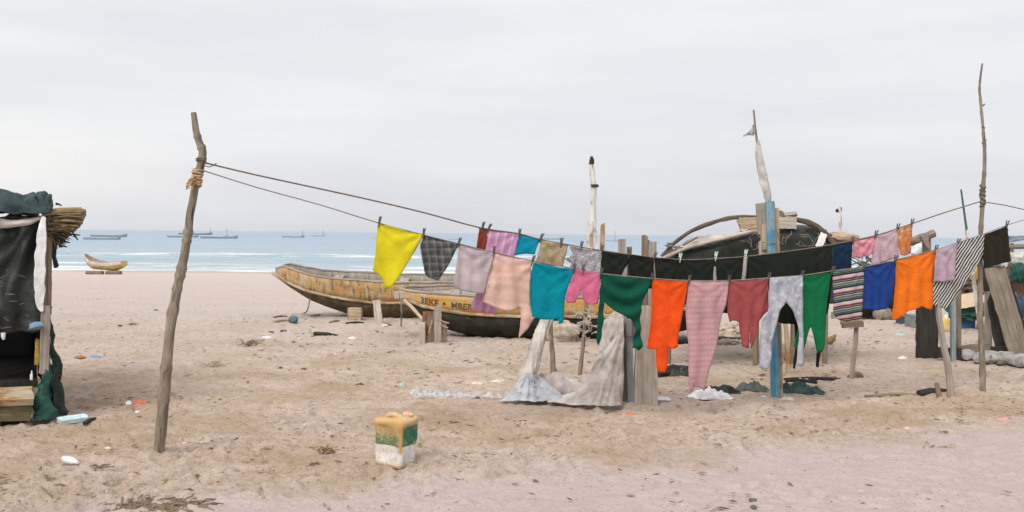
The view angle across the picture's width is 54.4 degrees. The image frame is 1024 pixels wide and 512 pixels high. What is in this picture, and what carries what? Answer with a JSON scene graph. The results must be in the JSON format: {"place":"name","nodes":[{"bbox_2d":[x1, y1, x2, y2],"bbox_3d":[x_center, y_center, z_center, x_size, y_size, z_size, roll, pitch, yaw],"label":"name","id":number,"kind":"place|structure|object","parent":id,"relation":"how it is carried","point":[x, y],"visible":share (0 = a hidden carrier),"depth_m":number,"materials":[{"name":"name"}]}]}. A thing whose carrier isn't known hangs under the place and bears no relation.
{"place":"outdoors","nodes":[
{"label":"outdoors","id":0,"kind":"place"},
{"bbox_2d":[0,270,1023,511],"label":"sand ground","id":1,"kind":"structure","parent":0,"point":[979,467],"depth_m":8.34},
{"bbox_2d":[0,405,31,420],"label":"timber block","id":2,"kind":"structure","parent":1,"relation":"on","point":[15,413],"depth_m":8.12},
{"bbox_2d":[0,386,33,406],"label":"plank","id":3,"kind":"object","parent":2,"relation":"on","point":[16,396],"visible":1,"depth_m":8.14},
{"bbox_2d":[0,189,86,420],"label":"beach shack","id":4,"kind":"structure","parent":1,"relation":"on","point":[31,239],"depth_m":8.41,"materials":[{"name":"fabric"}]},
{"bbox_2d":[28,322,42,329],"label":"cloth","id":5,"kind":"object","parent":4,"relation":"attached to","point":[36,326],"visible":1,"depth_m":8.35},
{"bbox_2d":[61,456,78,464],"bbox_3d":[-3.019,1.403,6.810,0.177,0.058,0.059,2,2,37],"label":"bottle","id":6,"kind":"object","parent":1,"relation":"on","point":[69,460],"visible":1,"depth_m":6.79,"materials":[{"name":"plastic"}]},
{"bbox_2d":[57,413,87,423],"bbox_3d":[-3.678,1.365,8.339,0.231,0.060,0.119,-1,2,-39],"label":"polystyrene slab","id":7,"kind":"object","parent":1,"relation":"on","point":[76,418],"depth_m":8.31,"materials":[{"name":"white plastic"}]},
{"bbox_2d":[105,271,121,273],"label":"log","id":8,"kind":"object","parent":1,"relation":"on","point":[113,272],"visible":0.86,"depth_m":53.26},
{"bbox_2d":[84,253,127,270],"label":"canoe","id":9,"kind":"object","parent":8,"relation":"on","point":[94,263],"visible":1,"depth_m":53.61,"materials":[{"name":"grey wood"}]},
{"bbox_2d":[99,494,223,511],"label":"twig heap","id":10,"kind":"object","parent":1,"relation":"on","point":[167,506],"visible":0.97,"depth_m":5.76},
{"bbox_2d":[153,112,216,452],"bbox_3d":[-2.333,0.240,7.068,0.441,2.529,0.190,1,1,0],"label":"clothesline pole","id":11,"kind":"object","parent":1,"relation":"on","point":[195,180],"visible":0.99,"depth_m":7.07,"materials":[{"name":"brown wood"}]},
{"bbox_2d":[205,162,980,259],"bbox_3d":[1.255,-0.319,8.725,7.652,0.721,0.169,0,1,-24],"label":"clothesline","id":12,"kind":"object","parent":11,"relation":"attached to","point":[553,241],"visible":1,"depth_m":8.28,"materials":[{"name":"fabric"}]},
{"bbox_2d":[476,228,487,249],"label":"cloth","id":13,"kind":"object","parent":12,"relation":"hanging from","point":[482,239],"visible":0.98,"depth_m":8.12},
{"bbox_2d":[471,230,518,313],"bbox_3d":[-0.143,0.130,8.177,0.429,0.696,0.029,0,1,-26],"label":"scarf","id":14,"kind":"object","parent":12,"relation":"hanging from","point":[505,243],"visible":0.44,"depth_m":8.17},
{"bbox_2d":[515,235,539,254],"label":"cloth","id":15,"kind":"object","parent":12,"relation":"hanging from","point":[527,245],"visible":1,"depth_m":8.29,"materials":[{"name":"fabric"}]},
{"bbox_2d":[536,240,567,265],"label":"cloth","id":16,"kind":"object","parent":12,"relation":"hanging from","point":[549,252],"visible":0.91,"depth_m":8.40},
{"bbox_2d":[565,245,600,272],"bbox_3d":[0.610,0.037,8.532,0.359,0.258,0.028,0,1,-24],"label":"cloth","id":17,"kind":"object","parent":12,"relation":"hanging from","point":[590,259],"visible":0.82,"depth_m":8.54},
{"bbox_2d":[600,251,628,278],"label":"shorts","id":18,"kind":"object","parent":12,"relation":"hanging from","point":[615,263],"visible":0.82,"depth_m":8.65,"materials":[{"name":"black fabric"}]},
{"bbox_2d":[628,255,653,288],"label":"shorts","id":19,"kind":"object","parent":12,"relation":"hanging from","point":[640,266],"visible":0.6,"depth_m":8.77,"materials":[{"name":"black fabric"}]},
{"bbox_2d":[655,258,679,279],"bbox_3d":[1.386,0.180,8.882,0.266,0.332,0.029,0,1,-23],"label":"shirt","id":20,"kind":"object","parent":12,"relation":"hanging from","point":[665,268],"visible":0.56,"depth_m":8.88,"materials":[{"name":"black fabric"}]},
{"bbox_2d":[680,259,715,296],"bbox_3d":[1.685,0.200,9.011,0.382,0.352,0.028,0,1,-22],"label":"shirt","id":21,"kind":"object","parent":12,"relation":"hanging from","point":[700,269],"visible":0.49,"depth_m":9.01,"materials":[{"name":"black fabric"}]},
{"bbox_2d":[717,257,743,312],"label":"trousers","id":22,"kind":"object","parent":12,"relation":"hanging from","point":[733,267],"visible":0.42,"depth_m":9.13,"materials":[{"name":"black fabric"}]},
{"bbox_2d":[741,257,746,280],"bbox_3d":[2.138,0.125,9.166,0.061,0.241,0.011,0,1,-24],"label":"ribbon","id":23,"kind":"object","parent":12,"relation":"hanging from","point":[744,268],"visible":0.87,"depth_m":9.16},
{"bbox_2d":[746,245,832,368],"bbox_3d":[2.613,0.482,9.397,0.985,1.180,0.034,0,1,-22],"label":"dress","id":24,"kind":"object","parent":12,"relation":"hanging from","point":[809,261],"visible":0.55,"depth_m":9.40,"materials":[{"name":"black fabric"}]},
{"bbox_2d":[833,241,851,269],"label":"cloth","id":25,"kind":"object","parent":12,"relation":"hanging from","point":[842,255],"visible":0.74,"depth_m":9.61,"materials":[{"name":"blue fabric"}]},
{"bbox_2d":[852,236,874,258],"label":"hanging cloth","id":26,"kind":"object","parent":12,"relation":"hanging from","point":[863,247],"visible":1,"depth_m":9.69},
{"bbox_2d":[871,229,898,264],"bbox_3d":[3.673,-0.087,9.788,0.337,0.363,0.023,0,1,-20],"label":"cloth","id":27,"kind":"object","parent":12,"relation":"hanging from","point":[885,247],"visible":0.96,"depth_m":9.78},
{"bbox_2d":[898,225,912,255],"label":"cloth","id":28,"kind":"object","parent":12,"relation":"hanging from","point":[904,238],"visible":1,"depth_m":9.87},
{"bbox_2d":[204,170,1022,280],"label":"clothesline","id":29,"kind":"object","parent":11,"relation":"attached to","point":[575,268],"visible":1,"depth_m":8.24,"materials":[{"name":"fabric"}]},
{"bbox_2d":[373,223,422,289],"bbox_3d":[-0.880,0.002,7.692,0.408,0.512,0.029,0,1,-25],"label":"cloth","id":30,"kind":"object","parent":29,"relation":"hanging from","point":[396,248],"visible":1,"depth_m":7.67,"materials":[{"name":"yellow fabric"}]},
{"bbox_2d":[420,236,457,279],"bbox_3d":[-0.569,0.015,7.825,0.326,0.356,0.031,0,1,-23],"label":"cloth","id":31,"kind":"object","parent":29,"relation":"hanging from","point":[437,255],"visible":1,"depth_m":7.81,"materials":[{"name":"fabric"}]},
{"bbox_2d":[454,244,492,293],"bbox_3d":[-0.304,0.107,7.941,0.336,0.402,0.030,0,1,-24],"label":"cloth","id":32,"kind":"object","parent":29,"relation":"hanging from","point":[473,268],"visible":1,"depth_m":7.94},
{"bbox_2d":[483,253,534,338],"bbox_3d":[-0.016,0.325,8.071,0.458,0.705,0.037,0,1,-22],"label":"blouse","id":33,"kind":"object","parent":29,"relation":"hanging from","point":[508,285],"visible":1,"depth_m":8.06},
{"bbox_2d":[530,262,572,323],"bbox_3d":[0.328,0.307,8.218,0.406,0.510,0.022,0,1,-23],"label":"shirt","id":34,"kind":"object","parent":29,"relation":"hanging from","point":[549,284],"visible":1,"depth_m":8.21,"materials":[{"name":"teal fabric"}]},
{"bbox_2d":[566,269,599,304],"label":"shorts","id":35,"kind":"object","parent":29,"relation":"hanging from","point":[587,283],"visible":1,"depth_m":8.34,"materials":[{"name":"pink fabric"}]},
{"bbox_2d":[596,274,651,350],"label":"trousers","id":36,"kind":"object","parent":29,"relation":"hanging from","point":[624,296],"visible":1,"depth_m":8.49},
{"bbox_2d":[647,279,688,371],"bbox_3d":[1.355,0.607,8.667,0.415,0.810,0.028,0,1,-22],"label":"tunic","id":37,"kind":"object","parent":29,"relation":"hanging from","point":[668,297],"visible":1,"depth_m":8.65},
{"bbox_2d":[686,281,728,392],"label":"trousers","id":38,"kind":"object","parent":29,"relation":"hanging from","point":[706,301],"visible":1,"depth_m":8.81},
{"bbox_2d":[727,278,768,348],"bbox_3d":[2.146,0.522,9.004,0.473,0.638,0.028,0,1,-23],"label":"blouse","id":39,"kind":"object","parent":29,"relation":"hanging from","point":[747,306],"visible":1,"depth_m":8.99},
{"bbox_2d":[759,276,803,368],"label":"leggings","id":40,"kind":"object","parent":29,"relation":"hanging from","point":[784,290],"visible":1,"depth_m":9.09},
{"bbox_2d":[794,273,830,352],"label":"trousers","id":41,"kind":"object","parent":29,"relation":"hanging from","point":[815,292],"visible":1,"depth_m":9.31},
{"bbox_2d":[833,267,863,320],"bbox_3d":[3.188,0.364,9.447,0.376,0.514,0.027,0,1,-23],"label":"blanket","id":42,"kind":"object","parent":29,"relation":"hanging from","point":[848,287],"visible":1,"depth_m":9.44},
{"bbox_2d":[863,261,894,309],"bbox_3d":[3.533,0.285,9.591,0.396,0.477,0.038,0,1,-25],"label":"cloth","id":43,"kind":"object","parent":29,"relation":"hanging from","point":[879,280],"visible":1,"depth_m":9.59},
{"bbox_2d":[892,250,935,319],"bbox_3d":[3.946,0.282,9.765,0.556,0.681,0.037,0,1,-23],"label":"towel","id":44,"kind":"object","parent":29,"relation":"hanging from","point":[914,278],"visible":1,"depth_m":9.77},
{"bbox_2d":[933,243,957,281],"bbox_3d":[4.305,0.063,9.883,0.316,0.382,0.027,0,1,-25],"label":"cloth","id":45,"kind":"object","parent":29,"relation":"hanging from","point":[945,267],"visible":1,"depth_m":9.88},
{"bbox_2d":[933,234,984,308],"bbox_3d":[4.485,0.153,9.995,0.688,0.750,0.015,0,1,-23],"label":"shawl","id":46,"kind":"object","parent":29,"relation":"hanging from","point":[969,254],"visible":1,"depth_m":10.00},
{"bbox_2d":[983,226,1010,267],"bbox_3d":[4.981,-0.097,10.205,0.394,0.433,0.024,0,1,-24],"label":"cloth","id":47,"kind":"object","parent":29,"relation":"hanging from","point":[996,248],"visible":1,"depth_m":10.20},
{"bbox_2d":[194,361,230,366],"bbox_3d":[-3.510,1.268,11.671,0.429,0.071,0.171,0,1,-22],"label":"twig heap","id":48,"kind":"object","parent":1,"relation":"on","point":[214,364],"visible":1,"depth_m":11.67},
{"bbox_2d":[313,444,338,453],"bbox_3d":[-1.357,1.417,7.295,0.178,0.055,0.150,-1,2,-44],"label":"twig heap","id":49,"kind":"object","parent":1,"relation":"on","point":[327,449],"visible":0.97,"depth_m":7.28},
{"bbox_2d":[348,307,362,320],"bbox_3d":[-2.812,1.049,17.861,0.246,0.246,0.228,1,1,0],"label":"timber block","id":50,"kind":"object","parent":1,"relation":"on","point":[355,313],"depth_m":17.76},
{"bbox_2d":[373,300,382,323],"bbox_3d":[-2.341,0.982,17.349,0.194,0.442,0.160,1,1,0],"label":"plank","id":51,"kind":"object","parent":1,"relation":"on","point":[377,312],"visible":0.98,"depth_m":17.33,"materials":[{"name":"brown wood"}]},
{"bbox_2d":[374,411,418,469],"bbox_3d":[-0.809,1.278,6.947,0.270,0.396,0.213,1,2,32],"label":"jerrycan","id":52,"kind":"object","parent":1,"relation":"on","point":[395,440],"visible":0.98,"depth_m":6.88,"materials":[{"name":"multicoloured plastic"}]},
{"bbox_2d":[271,263,572,317],"bbox_3d":[-1.637,0.682,18.677,5.727,1.057,1.334,1,1,0],"label":"fishing pirogue","id":53,"kind":"object","parent":1,"relation":"on","point":[343,291],"visible":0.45,"depth_m":18.19,"materials":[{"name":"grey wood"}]},
{"bbox_2d":[419,305,448,343],"bbox_3d":[-1.112,1.020,14.264,0.431,0.628,0.155,1,1,0],"label":"board stump","id":54,"kind":"object","parent":1,"relation":"on","point":[432,327],"visible":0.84,"depth_m":14.25,"materials":[{"name":"brown wood"}]},
{"bbox_2d":[409,385,508,398],"bbox_3d":[-0.511,1.347,9.832,1.008,0.117,0.334,1,1,0],"label":"plastic netting","id":55,"kind":"object","parent":1,"relation":"on","point":[417,392],"visible":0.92,"depth_m":9.74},
{"bbox_2d":[0,298,1023,511],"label":"beach litter","id":56,"kind":"object","parent":1,"relation":"on","point":[329,508],"visible":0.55,"depth_m":8.61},
{"bbox_2d":[398,284,686,338],"bbox_3d":[0.573,0.829,15.396,4.702,0.936,1.201,1,1,0],"label":"fishing pirogue","id":57,"kind":"object","parent":1,"relation":"on","point":[459,315],"visible":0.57,"depth_m":15.03,"materials":[{"name":"yellow wood"}]},
{"bbox_2d":[393,291,422,321],"bbox_3d":[-1.520,0.765,14.946,0.623,0.445,0.179,1,2,30],"label":"bow strut","id":58,"kind":"object","parent":57,"relation":"attached to","point":[398,294],"visible":0.83,"depth_m":14.99,"materials":[{"name":"brown wood"}]},
{"bbox_2d":[549,323,555,372],"bbox_3d":[0.464,1.015,11.377,0.097,0.751,0.062,1,1,18],"label":"stick","id":59,"kind":"object","parent":1,"relation":"on","point":[552,357],"visible":0.63,"depth_m":11.36,"materials":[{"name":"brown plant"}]},
{"bbox_2d":[546,320,581,342],"bbox_3d":[0.752,1.107,14.689,0.555,0.324,0.403,1,1,0],"label":"sack","id":60,"kind":"object","parent":1,"relation":"on","point":[563,331],"visible":0.7,"depth_m":14.54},
{"bbox_2d":[578,303,587,374],"bbox_3d":[0.797,0.896,11.204,0.127,1.014,0.055,0,1,-8],"label":"stick","id":61,"kind":"object","parent":1,"relation":"on","point":[580,364],"visible":0.63,"depth_m":11.19,"materials":[{"name":"brown wood"}]},
{"bbox_2d":[569,307,610,340],"bbox_3d":[0.888,0.781,11.084,0.520,0.435,0.197,1,1,0],"label":"net tangle","id":62,"kind":"object","parent":61,"relation":"attached to","point":[586,321],"visible":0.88,"depth_m":11.09,"materials":[{"name":"beige fabric"}]},
{"bbox_2d":[587,156,598,248],"bbox_3d":[1.417,-0.223,17.601,0.209,3.081,0.168,1,1,0],"label":"mast","id":63,"kind":"object","parent":1,"relation":"on","point":[591,232],"visible":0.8,"depth_m":17.55,"materials":[{"name":"white paint"}]},
{"bbox_2d":[600,223,604,283],"bbox_3d":[1.582,0.383,17.416,0.106,1.924,0.081,1,1,0],"label":"stake","id":64,"kind":"object","parent":1,"relation":"on","point":[602,234],"visible":0.26,"depth_m":17.37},
{"bbox_2d":[618,239,635,401],"bbox_3d":[1.090,0.672,9.431,0.179,1.670,0.216,1,1,0],"label":"plank post","id":65,"kind":"object","parent":1,"relation":"on","point":[628,384],"visible":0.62,"depth_m":9.36,"materials":[{"name":"grey wood"}]},
{"bbox_2d":[501,311,624,405],"bbox_3d":[0.468,0.962,9.575,1.164,0.894,1.052,1,1,0],"label":"torn canvas","id":66,"kind":"object","parent":65,"relation":"hanging from","point":[602,385],"visible":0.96,"depth_m":9.39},
{"bbox_2d":[634,235,657,404],"bbox_3d":[1.264,0.643,9.435,0.236,1.686,0.233,1,1,0],"label":"plank post","id":67,"kind":"object","parent":1,"relation":"on","point":[645,380],"visible":0.66,"depth_m":9.37,"materials":[{"name":"grey wood"}]},
{"bbox_2d":[658,364,687,377],"bbox_3d":[1.832,1.306,11.342,0.152,0.148,0.556,2,2,44],"label":"log","id":68,"kind":"object","parent":1,"relation":"on","point":[667,372],"visible":0.54,"depth_m":11.25,"materials":[{"name":"brown wood"}]},
{"bbox_2d":[669,366,688,375],"bbox_3d":[1.847,1.303,11.353,0.483,0.103,0.299,1,1,0],"label":"tarpaulin","id":69,"kind":"object","parent":68,"relation":"on","point":[683,371],"visible":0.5,"depth_m":11.29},
{"bbox_2d":[678,336,740,343],"bbox_3d":[2.910,1.254,14.792,1.088,0.116,0.117,0,1,-15],"label":"timber","id":70,"kind":"object","parent":1,"relation":"on","point":[682,340],"visible":0.32,"depth_m":14.66,"materials":[{"name":"brown wood"}]},
{"bbox_2d":[687,386,733,399],"bbox_3d":[1.944,1.337,9.771,0.468,0.125,0.220,1,1,0],"label":"plastic bag","id":71,"kind":"object","parent":1,"relation":"on","point":[708,393],"visible":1,"depth_m":9.73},
{"bbox_2d":[705,384,740,393],"bbox_3d":[2.095,1.347,10.150,0.470,0.085,0.179,1,1,0],"label":"rag heap","id":72,"kind":"object","parent":1,"relation":"on","point":[728,389],"visible":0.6,"depth_m":10.11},
{"bbox_2d":[717,323,749,344],"bbox_3d":[3.474,1.220,15.885,0.703,0.135,2.993,1,1,13],"label":"rubble","id":73,"kind":"object","parent":1,"relation":"on","point":[728,330],"visible":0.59,"depth_m":15.46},
{"bbox_2d":[735,381,769,391],"bbox_3d":[2.472,1.341,10.276,0.377,0.096,0.186,1,1,0],"label":"rag heap","id":74,"kind":"object","parent":1,"relation":"on","point":[755,386],"visible":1,"depth_m":10.24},
{"bbox_2d":[743,110,770,200],"bbox_3d":[2.515,-0.033,9.996,0.414,2.864,0.093,1,1,11],"label":"flag mast","id":75,"kind":"object","parent":1,"relation":"on","point":[763,177],"visible":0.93,"depth_m":9.95,"materials":[{"name":"fabric"}]},
{"bbox_2d":[660,210,859,365],"bbox_3d":[3.129,0.403,12.964,2.652,1.965,1.761,1,1,0],"label":"hut","id":76,"kind":"object","parent":1,"relation":"on","point":[795,236],"visible":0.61,"depth_m":12.17,"materials":[{"name":"brown wood"}]},
{"bbox_2d":[756,201,782,396],"bbox_3d":[2.550,0.467,9.845,0.282,2.019,0.153,1,1,0],"label":"painted post","id":77,"kind":"object","parent":1,"relation":"on","point":[767,219],"visible":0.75,"depth_m":9.80,"materials":[{"name":"blue wood"}]},
{"bbox_2d":[783,324,791,373],"bbox_3d":[3.199,1.080,11.563,0.115,0.678,0.062,1,1,19],"label":"stick","id":78,"kind":"object","parent":1,"relation":"on","point":[787,351],"visible":0.74,"depth_m":11.54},
{"bbox_2d":[785,379,816,383],"bbox_3d":[3.070,1.326,10.569,0.332,0.047,0.054,1,1,23],"label":"driftwood","id":79,"kind":"object","parent":1,"relation":"on","point":[803,380],"visible":0.88,"depth_m":10.55,"materials":[{"name":"brown wood"}]},
{"bbox_2d":[783,380,824,394],"bbox_3d":[2.934,1.332,10.150,0.535,0.131,0.259,1,1,0],"label":"rag heap","id":80,"kind":"object","parent":1,"relation":"on","point":[799,387],"visible":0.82,"depth_m":10.10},
{"bbox_2d":[783,377,840,380],"bbox_3d":[3.349,1.363,11.030,0.688,0.052,0.060,1,1,-2],"label":"driftwood","id":81,"kind":"object","parent":1,"relation":"on","point":[823,378],"visible":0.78,"depth_m":11.02,"materials":[{"name":"brown wood"}]},
{"bbox_2d":[835,207,847,232],"bbox_3d":[8.275,0.018,24.998,0.328,2.512,0.169,1,1,20],"label":"signal mast","id":82,"kind":"object","parent":1,"relation":"on","point":[839,210],"visible":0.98,"depth_m":24.97,"materials":[{"name":"metal"}]},
{"bbox_2d":[840,319,863,378],"bbox_3d":[3.722,1.040,10.939,0.244,0.721,0.104,1,1,0],"label":"sign stake","id":83,"kind":"object","parent":1,"relation":"on","point":[855,324],"visible":0.95,"depth_m":10.93,"materials":[{"name":"brown wood"}]},
{"bbox_2d":[852,257,898,318],"bbox_3d":[7.161,0.578,19.517,1.252,1.372,1.263,1,1,0],"label":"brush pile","id":84,"kind":"object","parent":1,"relation":"on","point":[867,314],"visible":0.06,"depth_m":19.37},
{"bbox_2d":[873,308,891,319],"bbox_3d":[7.099,1.102,19.027,0.339,0.284,0.288,0,1,-19],"label":"boulder","id":85,"kind":"object","parent":1,"relation":"on","point":[884,314],"visible":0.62,"depth_m":18.92,"materials":[{"name":"brown stone"}]},
{"bbox_2d":[864,392,916,397],"bbox_3d":[3.796,1.393,9.985,0.586,0.050,0.055,0,1,-12],"label":"driftwood","id":86,"kind":"object","parent":1,"relation":"on","point":[885,394],"visible":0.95,"depth_m":9.97,"materials":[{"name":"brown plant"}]},
{"bbox_2d":[911,230,938,358],"bbox_3d":[5.380,0.533,13.055,0.388,1.764,0.204,1,1,0],"label":"forked post","id":87,"kind":"object","parent":1,"relation":"on","point":[926,337],"visible":0.66,"depth_m":12.98,"materials":[{"name":"brown wood"}]},
{"bbox_2d":[911,243,921,255],"bbox_3d":[5.444,-0.078,13.333,0.244,0.212,0.180,1,1,0],"label":"plastic bag","id":88,"kind":"object","parent":87,"relation":"attached to","point":[916,249],"visible":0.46,"depth_m":13.28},
{"bbox_2d":[916,388,946,395],"bbox_3d":[4.239,1.377,10.052,0.338,0.096,0.110,0,1,-15],"label":"driftwood","id":89,"kind":"object","parent":1,"relation":"on","point":[923,392],"visible":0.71,"depth_m":10.01,"materials":[{"name":"brown wood"}]},
{"bbox_2d":[935,299,954,397],"bbox_3d":[4.314,0.944,9.920,0.221,1.044,0.072,1,1,7],"label":"stick","id":90,"kind":"object","parent":1,"relation":"on","point":[947,363],"visible":0.96,"depth_m":9.89,"materials":[{"name":"brown wood"}]},
{"bbox_2d":[942,315,949,331],"bbox_3d":[7.243,1.122,16.606,0.203,0.278,0.185,1,1,0],"label":"canister","id":91,"kind":"object","parent":1,"relation":"on","point":[946,321],"visible":0.5,"depth_m":16.52,"materials":[{"name":"yellow plastic"}]},
{"bbox_2d":[961,320,974,328],"bbox_3d":[7.781,1.140,17.185,0.295,0.260,0.308,0,1,-5],"label":"crate","id":92,"kind":"object","parent":1,"relation":"on","point":[965,324],"visible":0.29,"depth_m":17.04,"materials":[{"name":"blue plastic"}]},
{"bbox_2d":[944,303,983,320],"bbox_3d":[7.819,0.907,17.119,0.726,0.377,0.527,1,1,0],"label":"net pile","id":93,"kind":"object","parent":92,"relation":"on","point":[968,313],"visible":0.33,"depth_m":16.91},
{"bbox_2d":[961,292,974,308],"bbox_3d":[7.715,0.757,16.857,0.388,0.302,0.077,1,1,0],"label":"board","id":94,"kind":"object","parent":93,"relation":"on","point":[967,300],"visible":0.55,"depth_m":16.84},
{"bbox_2d":[960,189,977,322],"bbox_3d":[6.302,0.239,13.601,0.386,2.299,0.060,1,1,9],"label":"green pole","id":95,"kind":"object","parent":1,"relation":"on","point":[973,277],"visible":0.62,"depth_m":13.59,"materials":[{"name":"paint"}]},
{"bbox_2d":[961,349,976,359],"bbox_3d":[5.870,1.261,12.933,0.363,0.166,0.340,1,1,0],"label":"sandbag","id":96,"kind":"object","parent":1,"relation":"on","point":[968,354],"visible":0.43,"depth_m":12.79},
{"bbox_2d":[937,291,1007,361],"bbox_3d":[6.126,0.918,13.045,1.354,1.002,0.465,0,1,-10],"label":"bench frame","id":97,"kind":"object","parent":1,"relation":"on","point":[956,348],"visible":0.8,"depth_m":12.82,"materials":[{"name":"grey wood"}]},
{"bbox_2d":[977,63,986,391],"bbox_3d":[4.815,-0.231,10.192,0.089,3.483,0.129,0,1,-16],"label":"clothesline pole","id":98,"kind":"object","parent":1,"relation":"on","point":[981,339],"visible":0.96,"depth_m":10.18,"materials":[{"name":"brown wood"}]},
{"bbox_2d":[972,350,998,364],"bbox_3d":[5.989,1.269,12.508,0.362,0.169,0.344,1,1,0],"label":"sandbag","id":99,"kind":"object","parent":1,"relation":"on","point":[991,357],"visible":0.69,"depth_m":12.40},
{"bbox_2d":[983,266,1005,345],"bbox_3d":[6.449,0.740,13.197,0.221,1.232,0.481,0,1,-21],"label":"plank","id":100,"kind":"object","parent":1,"relation":"on","point":[997,335],"visible":0.29,"depth_m":13.18,"materials":[{"name":"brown wood"}]},
{"bbox_2d":[984,265,1023,353],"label":"plank","id":101,"kind":"object","parent":1,"relation":"on","point":[1005,305],"visible":0.88,"depth_m":12.79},
{"bbox_2d":[995,351,1014,365],"bbox_3d":[6.166,1.275,12.435,0.331,0.166,0.327,1,1,0],"label":"sandbag","id":102,"kind":"object","parent":1,"relation":"on","point":[1002,356],"visible":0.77,"depth_m":12.34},
{"bbox_2d":[1005,235,1023,297],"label":"awning","id":103,"kind":"object","parent":1,"relation":"on","point":[1019,289],"visible":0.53,"depth_m":14.29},
{"bbox_2d":[1007,251,1023,264],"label":"net bag","id":104,"kind":"object","parent":103,"relation":"hanging from","point":[1017,256],"visible":0.64,"depth_m":14.28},
{"bbox_2d":[1009,262,1023,282],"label":"net pile","id":105,"kind":"object","parent":103,"relation":"hanging from","point":[1016,274],"visible":1,"depth_m":14.05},
{"bbox_2d":[1007,353,1023,367],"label":"sandbag","id":106,"kind":"object","parent":1,"relation":"on","point":[1016,360],"visible":1,"depth_m":12.18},
{"bbox_2d":[1010,281,1023,329],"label":"plank","id":107,"kind":"object","parent":1,"relation":"on","point":[1017,303],"visible":0.2,"depth_m":13.06,"materials":[{"name":"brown wood"}]},
{"bbox_3d":[7.925,0.857,17.314,0.715,0.909,0.653,1,1,0],"label":"net rack","id":108,"kind":"object","parent":1,"relation":"on","visible":0},
{"bbox_2d":[961,278,983,293],"bbox_3d":[7.874,0.480,17.266,0.694,0.362,0.505,1,1,0],"label":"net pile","id":109,"kind":"object","parent":108,"relation":"on","point":[967,288],"visible":0.21,"depth_m":17.07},
{"bbox_2d":[0,0,1023,237],"label":"sky","id":110,"kind":"structure","parent":0,"point":[472,112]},
{"bbox_2d":[52,230,1023,272],"bbox_3d":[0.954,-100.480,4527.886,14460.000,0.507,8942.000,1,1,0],"label":"sea water","id":111,"kind":"structure","parent":0,"point":[244,251],"depth_m":151.51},
{"bbox_2d":[83,236,120,239],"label":"moored pirogue","id":112,"kind":"object","parent":111,"relation":"on","point":[116,238],"visible":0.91,"depth_m":277.44,"materials":[{"name":"grey wood"}]},
{"bbox_2d":[200,228,237,238],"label":"moored pirogue","id":113,"kind":"object","parent":111,"relation":"on","point":[230,237],"visible":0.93,"depth_m":354.56,"materials":[{"name":"grey wood"}]},
{"bbox_2d":[905,314,915,326],"bbox_3d":[7.014,1.130,17.443,0.159,0.215,0.323,1,1,0],"label":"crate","id":114,"kind":"object","parent":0,"point":[910,319],"visible":0.71,"depth_m":17.34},
{"bbox_2d":[1015,292,1023,317],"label":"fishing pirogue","id":115,"kind":"object","parent":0,"point":[1021,302],"visible":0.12,"depth_m":16.29,"materials":[{"name":"blue wood"}]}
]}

